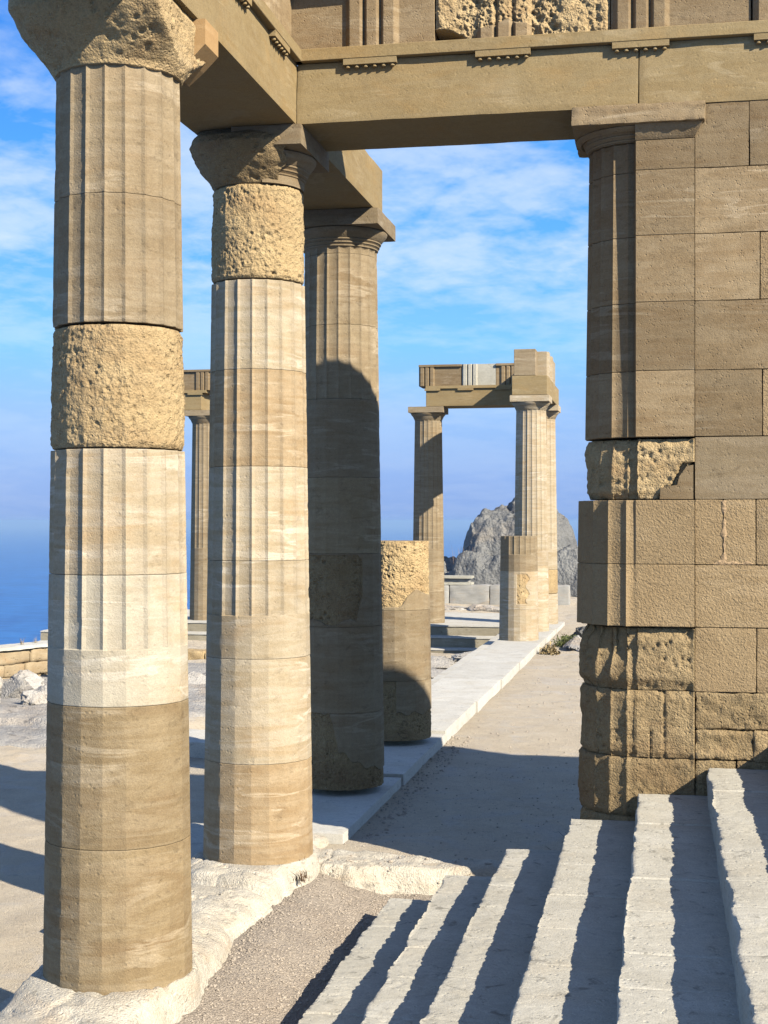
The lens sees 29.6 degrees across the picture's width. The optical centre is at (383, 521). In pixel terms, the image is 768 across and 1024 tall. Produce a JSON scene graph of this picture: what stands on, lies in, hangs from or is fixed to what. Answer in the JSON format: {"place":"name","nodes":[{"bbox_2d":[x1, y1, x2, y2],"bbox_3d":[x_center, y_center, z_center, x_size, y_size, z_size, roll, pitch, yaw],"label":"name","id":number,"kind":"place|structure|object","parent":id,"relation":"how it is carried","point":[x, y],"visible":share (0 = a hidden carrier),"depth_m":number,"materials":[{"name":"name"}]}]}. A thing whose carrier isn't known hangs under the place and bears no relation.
{"place":"outdoors","nodes":[
{"label":"outdoors","id":0,"kind":"place"},
{"bbox_2d":[0,525,577,644],"bbox_3d":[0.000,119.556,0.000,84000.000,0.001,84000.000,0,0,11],"label":"sea","id":1,"kind":"structure","parent":0,"point":[24,569],"depth_m":3595.78,"materials":[{"name":"liquid"}]},
{"bbox_2d":[0,597,586,1002],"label":"ground","id":2,"kind":"structure","parent":0,"point":[22,809],"depth_m":14.79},
{"bbox_2d":[0,676,33,697],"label":"boulder","id":3,"kind":"object","parent":2,"relation":"on","point":[15,687],"visible":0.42,"depth_m":24.83,"materials":[{"name":"grey stone"}]},
{"bbox_2d":[0,640,47,678],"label":"parapet wall","id":4,"kind":"structure","parent":2,"relation":"on","point":[17,657],"depth_m":27.90,"materials":[{"name":"beige stone"}]},
{"bbox_2d":[9,669,43,688],"bbox_3d":[-6.436,2.937,26.089,0.650,0.534,0.610,0,0,40],"label":"boulder","id":5,"kind":"object","parent":2,"relation":"on","point":[34,680],"visible":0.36,"depth_m":26.07,"materials":[{"name":"grey stone"}]},
{"bbox_2d":[20,689,46,704],"bbox_3d":[-5.766,3.003,23.953,0.432,0.462,0.509,0,0,-41],"label":"boulder","id":6,"kind":"object","parent":2,"relation":"on","point":[31,697],"visible":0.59,"depth_m":23.84,"materials":[{"name":"grey stone"}]},
{"bbox_2d":[34,684,46,691],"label":"boulder","id":7,"kind":"object","parent":2,"relation":"on","point":[42,688],"visible":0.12,"depth_m":24.46,"materials":[{"name":"grey stone"}]},
{"bbox_2d":[0,663,205,747],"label":"rock shelf","id":8,"kind":"object","parent":2,"relation":"on","point":[22,726],"visible":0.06,"depth_m":22.52,"materials":[{"name":"grey stone"}]},
{"bbox_2d":[189,729,204,757],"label":"paving slab","id":9,"kind":"structure","parent":2,"relation":"on","point":[196,743],"depth_m":19.76,"materials":[{"name":"stone"}]},
{"bbox_2d":[188,671,205,683],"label":"boulder","id":10,"kind":"object","parent":2,"relation":"on","point":[196,677],"visible":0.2,"depth_m":26.83,"materials":[{"name":"grey stone"}]},
{"bbox_2d":[188,649,205,659],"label":"stone block","id":11,"kind":"structure","parent":2,"relation":"on","point":[195,654],"depth_m":31.98,"materials":[{"name":"beige stone"}]},
{"bbox_2d":[0,834,501,1023],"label":"bedrock ledge","id":12,"kind":"object","parent":2,"relation":"on","point":[231,903],"visible":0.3,"depth_m":9.88,"materials":[{"name":"beige stone"}]},
{"bbox_2d":[8,0,217,995],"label":"stone column","id":13,"kind":"structure","parent":12,"relation":"on","point":[117,896],"depth_m":7.99,"materials":[{"name":"brown stone"}]},
{"bbox_2d":[174,0,301,134],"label":"architrave beam","id":14,"kind":"structure","parent":13,"relation":"on","point":[248,77],"depth_m":9.89,"materials":[{"name":"beige stone"}]},
{"bbox_2d":[263,0,290,35],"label":"frieze block","id":15,"kind":"structure","parent":14,"relation":"on","point":[280,10],"depth_m":10.49,"materials":[{"name":"brown stone"}]},
{"bbox_2d":[190,823,203,858],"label":"paving slab","id":16,"kind":"structure","parent":12,"relation":"on","point":[197,832],"depth_m":11.83,"materials":[{"name":"stone"}]},
{"bbox_2d":[189,123,328,864],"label":"stone column","id":17,"kind":"structure","parent":12,"relation":"on","point":[258,785],"depth_m":10.84,"materials":[{"name":"beige stone"}]},
{"bbox_2d":[293,870,309,881],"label":"dry grass","id":18,"kind":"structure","parent":12,"relation":"on","point":[303,877],"depth_m":10.80,"materials":[{"name":"brown plant"}]},
{"bbox_2d":[35,609,498,652],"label":"stepped platform","id":19,"kind":"structure","parent":2,"relation":"on","point":[460,632],"depth_m":36.35,"materials":[{"name":"stone"}]},
{"bbox_2d":[184,410,209,619],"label":"stone column","id":20,"kind":"structure","parent":19,"relation":"on","point":[200,420],"depth_m":38.16,"materials":[{"name":"beige stone"}]},
{"bbox_2d":[184,390,209,409],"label":"architrave beam","id":21,"kind":"structure","parent":20,"relation":"on","point":[197,399],"depth_m":38.15,"materials":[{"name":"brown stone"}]},
{"bbox_2d":[184,369,209,390],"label":"frieze block","id":22,"kind":"structure","parent":21,"relation":"on","point":[198,379],"depth_m":38.13,"materials":[{"name":"brown stone"}]},
{"bbox_2d":[408,406,447,622],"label":"stone column","id":23,"kind":"structure","parent":19,"relation":"on","point":[428,497],"depth_m":37.05,"materials":[{"name":"beige stone"}]},
{"bbox_2d":[424,385,513,408],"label":"architrave beam","id":24,"kind":"structure","parent":23,"relation":"on","point":[472,396],"depth_m":36.76,"materials":[{"name":"beige stone"}]},
{"bbox_2d":[419,364,461,388],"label":"frieze block","id":25,"kind":"structure","parent":24,"relation":"on","point":[442,375],"depth_m":36.94,"materials":[{"name":"brown stone"}]},
{"bbox_2d":[462,364,495,384],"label":"frieze block","id":26,"kind":"structure","parent":24,"relation":"on","point":[478,374],"depth_m":36.74,"materials":[{"name":"white stone"}]},
{"bbox_2d":[496,363,513,384],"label":"frieze block","id":27,"kind":"structure","parent":24,"relation":"on","point":[504,373],"depth_m":36.59,"materials":[{"name":"brown stone"}]},
{"bbox_2d":[312,777,400,843],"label":"paving slab","id":28,"kind":"structure","parent":2,"relation":"on","point":[341,817],"depth_m":13.13,"materials":[{"name":"stone"}]},
{"bbox_2d":[303,207,395,790],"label":"stone column","id":29,"kind":"structure","parent":28,"relation":"on","point":[342,248],"depth_m":13.68,"materials":[{"name":"beige stone"}]},
{"bbox_2d":[303,150,381,210],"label":"architrave beam","id":30,"kind":"structure","parent":29,"relation":"on","point":[351,179],"depth_m":12.98,"materials":[{"name":"beige stone"}]},
{"bbox_2d":[174,654,579,1023],"bbox_3d":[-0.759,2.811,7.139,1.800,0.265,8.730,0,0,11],"label":"gravel","id":31,"kind":"structure","parent":2,"relation":"on","point":[239,997],"depth_m":9.47,"materials":[{"name":"beige gravel"}]},
{"bbox_2d":[383,734,444,785],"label":"paving slab","id":32,"kind":"structure","parent":2,"relation":"on","point":[404,761],"depth_m":15.96,"materials":[{"name":"stone"}]},
{"bbox_2d":[381,540,431,740],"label":"stone column","id":33,"kind":"structure","parent":32,"relation":"on","point":[406,649],"depth_m":16.50,"materials":[{"name":"beige stone"}]},
{"bbox_2d":[431,668,444,678],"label":"boulder","id":34,"kind":"object","parent":2,"relation":"on","point":[435,672],"visible":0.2,"depth_m":29.56,"materials":[{"name":"grey stone"}]},
{"bbox_2d":[431,656,454,669],"bbox_3d":[0.935,3.176,32.021,1.596,0.446,1.292,0,0,11],"label":"boulder","id":35,"kind":"object","parent":2,"relation":"on","point":[442,662],"visible":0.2,"depth_m":31.65,"materials":[{"name":"grey stone"}]},
{"bbox_2d":[431,667,455,684],"bbox_3d":[1.069,2.906,24.997,0.343,0.511,2.899,0,0,11],"label":"kerb stone","id":36,"kind":"object","parent":2,"relation":"on","point":[443,674],"visible":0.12,"depth_m":25.03,"materials":[{"name":"grey stone"}]},
{"bbox_2d":[431,700,475,742],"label":"paving slab","id":37,"kind":"structure","parent":2,"relation":"on","point":[449,719],"depth_m":18.97,"materials":[{"name":"stone"}]},
{"bbox_2d":[445,605,467,610],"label":"boulder","id":38,"kind":"object","parent":2,"relation":"on","point":[449,607],"visible":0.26,"depth_m":42.64,"materials":[{"name":"beige stone"}]},
{"bbox_2d":[451,651,472,661],"bbox_3d":[2.108,3.161,33.574,1.049,0.330,1.212,0,0,11],"label":"boulder","id":39,"kind":"object","parent":2,"relation":"on","point":[456,657],"visible":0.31,"depth_m":33.23,"materials":[{"name":"grey stone"}]},
{"bbox_2d":[451,653,477,667],"bbox_3d":[1.620,2.906,27.843,0.341,0.511,2.896,0,0,11],"label":"kerb stone","id":40,"kind":"object","parent":2,"relation":"on","point":[460,662],"visible":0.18,"depth_m":27.70,"materials":[{"name":"white stone"}]},
{"bbox_2d":[431,678,500,712],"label":"paving slab","id":41,"kind":"structure","parent":2,"relation":"on","point":[481,693],"depth_m":21.75,"materials":[{"name":"stone"}]},
{"bbox_2d":[444,661,518,688],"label":"paving slab","id":42,"kind":"structure","parent":2,"relation":"on","point":[505,672],"depth_m":24.57,"materials":[{"name":"stone"}]},
{"bbox_2d":[471,641,492,652],"bbox_3d":[2.170,2.906,30.692,0.341,0.511,2.898,0,0,11],"label":"kerb stone","id":43,"kind":"object","parent":2,"relation":"on","point":[483,646],"visible":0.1,"depth_m":30.59,"materials":[{"name":"white stone"}]},
{"bbox_2d":[467,604,499,611],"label":"boulder","id":44,"kind":"object","parent":2,"relation":"on","point":[481,607],"visible":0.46,"depth_m":42.31,"materials":[{"name":"beige stone"}]},
{"bbox_2d":[489,634,498,641],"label":"kerb stone","id":45,"kind":"object","parent":2,"relation":"on","point":[495,638],"visible":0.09,"depth_m":32.88,"materials":[{"name":"white stone"}]},
{"bbox_2d":[467,648,533,669],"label":"paving slab","id":46,"kind":"structure","parent":2,"relation":"on","point":[522,657],"depth_m":27.32,"materials":[{"name":"stone"}]},
{"bbox_2d":[444,584,569,604],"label":"block wall","id":47,"kind":"structure","parent":2,"relation":"on","point":[488,594],"depth_m":45.27,"materials":[{"name":"grey stone"}]},
{"bbox_2d":[444,575,473,584],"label":"stone slab","id":48,"kind":"structure","parent":47,"relation":"on","point":[457,579],"depth_m":45.47,"materials":[{"name":"grey stone"}]},
{"bbox_2d":[444,497,578,596],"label":"rock outcrop","id":49,"kind":"object","parent":2,"relation":"on","point":[487,530],"visible":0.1,"depth_m":51.64,"materials":[{"name":"grey stone"}]},
{"bbox_2d":[487,637,545,654],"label":"paving slab","id":50,"kind":"structure","parent":2,"relation":"on","point":[536,645],"depth_m":29.89,"materials":[{"name":"stone"}]},
{"bbox_2d":[298,768,767,1023],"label":"stone staircase","id":51,"kind":"structure","parent":2,"relation":"on","point":[655,911],"depth_m":7.71,"materials":[{"name":"grey stone"}]},
{"bbox_2d":[539,629,555,643],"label":"paving slab","id":52,"kind":"structure","parent":2,"relation":"on","point":[549,634],"depth_m":33.08,"materials":[{"name":"stone"}]},
{"bbox_2d":[510,395,551,631],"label":"stone column","id":53,"kind":"structure","parent":52,"relation":"on","point":[531,512],"depth_m":33.66,"materials":[{"name":"stone"}]},
{"bbox_2d":[512,375,558,404],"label":"architrave beam","id":54,"kind":"structure","parent":53,"relation":"on","point":[535,385],"depth_m":33.56,"materials":[{"name":"beige stone"}]},
{"bbox_2d":[514,349,537,375],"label":"frieze block","id":55,"kind":"structure","parent":54,"relation":"on","point":[525,362],"depth_m":33.57,"materials":[{"name":"beige stone"}]},
{"bbox_2d":[538,351,554,384],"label":"frieze block","id":56,"kind":"structure","parent":54,"relation":"on","point":[546,364],"depth_m":34.07,"materials":[{"name":"stone"}]},
{"bbox_2d":[539,641,560,655],"bbox_3d":[3.357,2.562,29.339,0.460,0.297,1.025,0,0,11],"label":"shrub","id":57,"kind":"object","parent":2,"relation":"on","point":[549,650],"visible":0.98,"depth_m":29.12,"materials":[{"name":"plant"}]},
{"bbox_2d":[549,622,564,633],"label":"paving slab","id":58,"kind":"structure","parent":2,"relation":"on","point":[559,626],"depth_m":36.02,"materials":[{"name":"stone"}]},
{"bbox_2d":[546,405,560,623],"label":"stone column","id":59,"kind":"structure","parent":58,"relation":"on","point":[553,412],"depth_m":36.52,"materials":[{"name":"stone"}]},
{"bbox_2d":[551,632,575,647],"bbox_3d":[3.922,2.516,31.123,0.719,0.386,1.461,0,0,11],"label":"shrub","id":60,"kind":"object","parent":2,"relation":"on","point":[562,641],"visible":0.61,"depth_m":30.99,"materials":[{"name":"green plant"}]},
{"bbox_2d":[563,635,581,651],"bbox_3d":[4.060,2.719,30.352,0.640,0.640,1.636,0,0,11],"label":"boulder","id":61,"kind":"object","parent":2,"relation":"on","point":[573,644],"visible":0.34,"depth_m":30.01,"materials":[{"name":"grey stone"}]},
{"bbox_2d":[573,626,584,637],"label":"boulder","id":62,"kind":"object","parent":2,"relation":"on","point":[579,631],"visible":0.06,"depth_m":32.95,"materials":[{"name":"grey stone"}]},
{"bbox_2d":[571,100,705,820],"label":"wall pier","id":63,"kind":"structure","parent":2,"relation":"on","point":[636,574],"depth_m":10.22,"materials":[{"name":"beige stone"}]},
{"bbox_2d":[694,100,767,795],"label":"ashlar wall","id":64,"kind":"structure","parent":2,"relation":"on","point":[731,438],"depth_m":10.10,"materials":[{"name":"brown stone"}]},
{"bbox_2d":[297,20,767,151],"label":"architrave beam","id":65,"kind":"structure","parent":64,"relation":"on","point":[507,89],"depth_m":10.41,"materials":[{"name":"beige stone"}]},
{"bbox_2d":[291,0,438,48],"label":"frieze block","id":66,"kind":"structure","parent":65,"relation":"on","point":[327,23],"depth_m":10.61,"materials":[{"name":"brown stone"}]},
{"bbox_2d":[436,0,610,40],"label":"frieze block","id":67,"kind":"structure","parent":65,"relation":"on","point":[463,19],"depth_m":10.42,"materials":[{"name":"brown stone"}]},
{"bbox_2d":[611,0,750,29],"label":"frieze block","id":68,"kind":"structure","parent":65,"relation":"on","point":[627,14],"depth_m":10.20,"materials":[{"name":"brown stone"}]},
{"bbox_2d":[751,0,767,20],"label":"frieze block","id":69,"kind":"structure","parent":65,"relation":"on","point":[759,9],"depth_m":10.06,"materials":[{"name":"brown stone"}]},
{"bbox_2d":[0,0,594,524],"label":"sky","id":70,"kind":"structure","parent":0,"point":[487,260],"materials":[{"name":"blue"}]},
{"bbox_2d":[499,536,538,640],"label":"stone column","id":71,"kind":"structure","parent":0,"point":[518,617],"depth_m":30.77,"materials":[{"name":"stone"}]}
]}

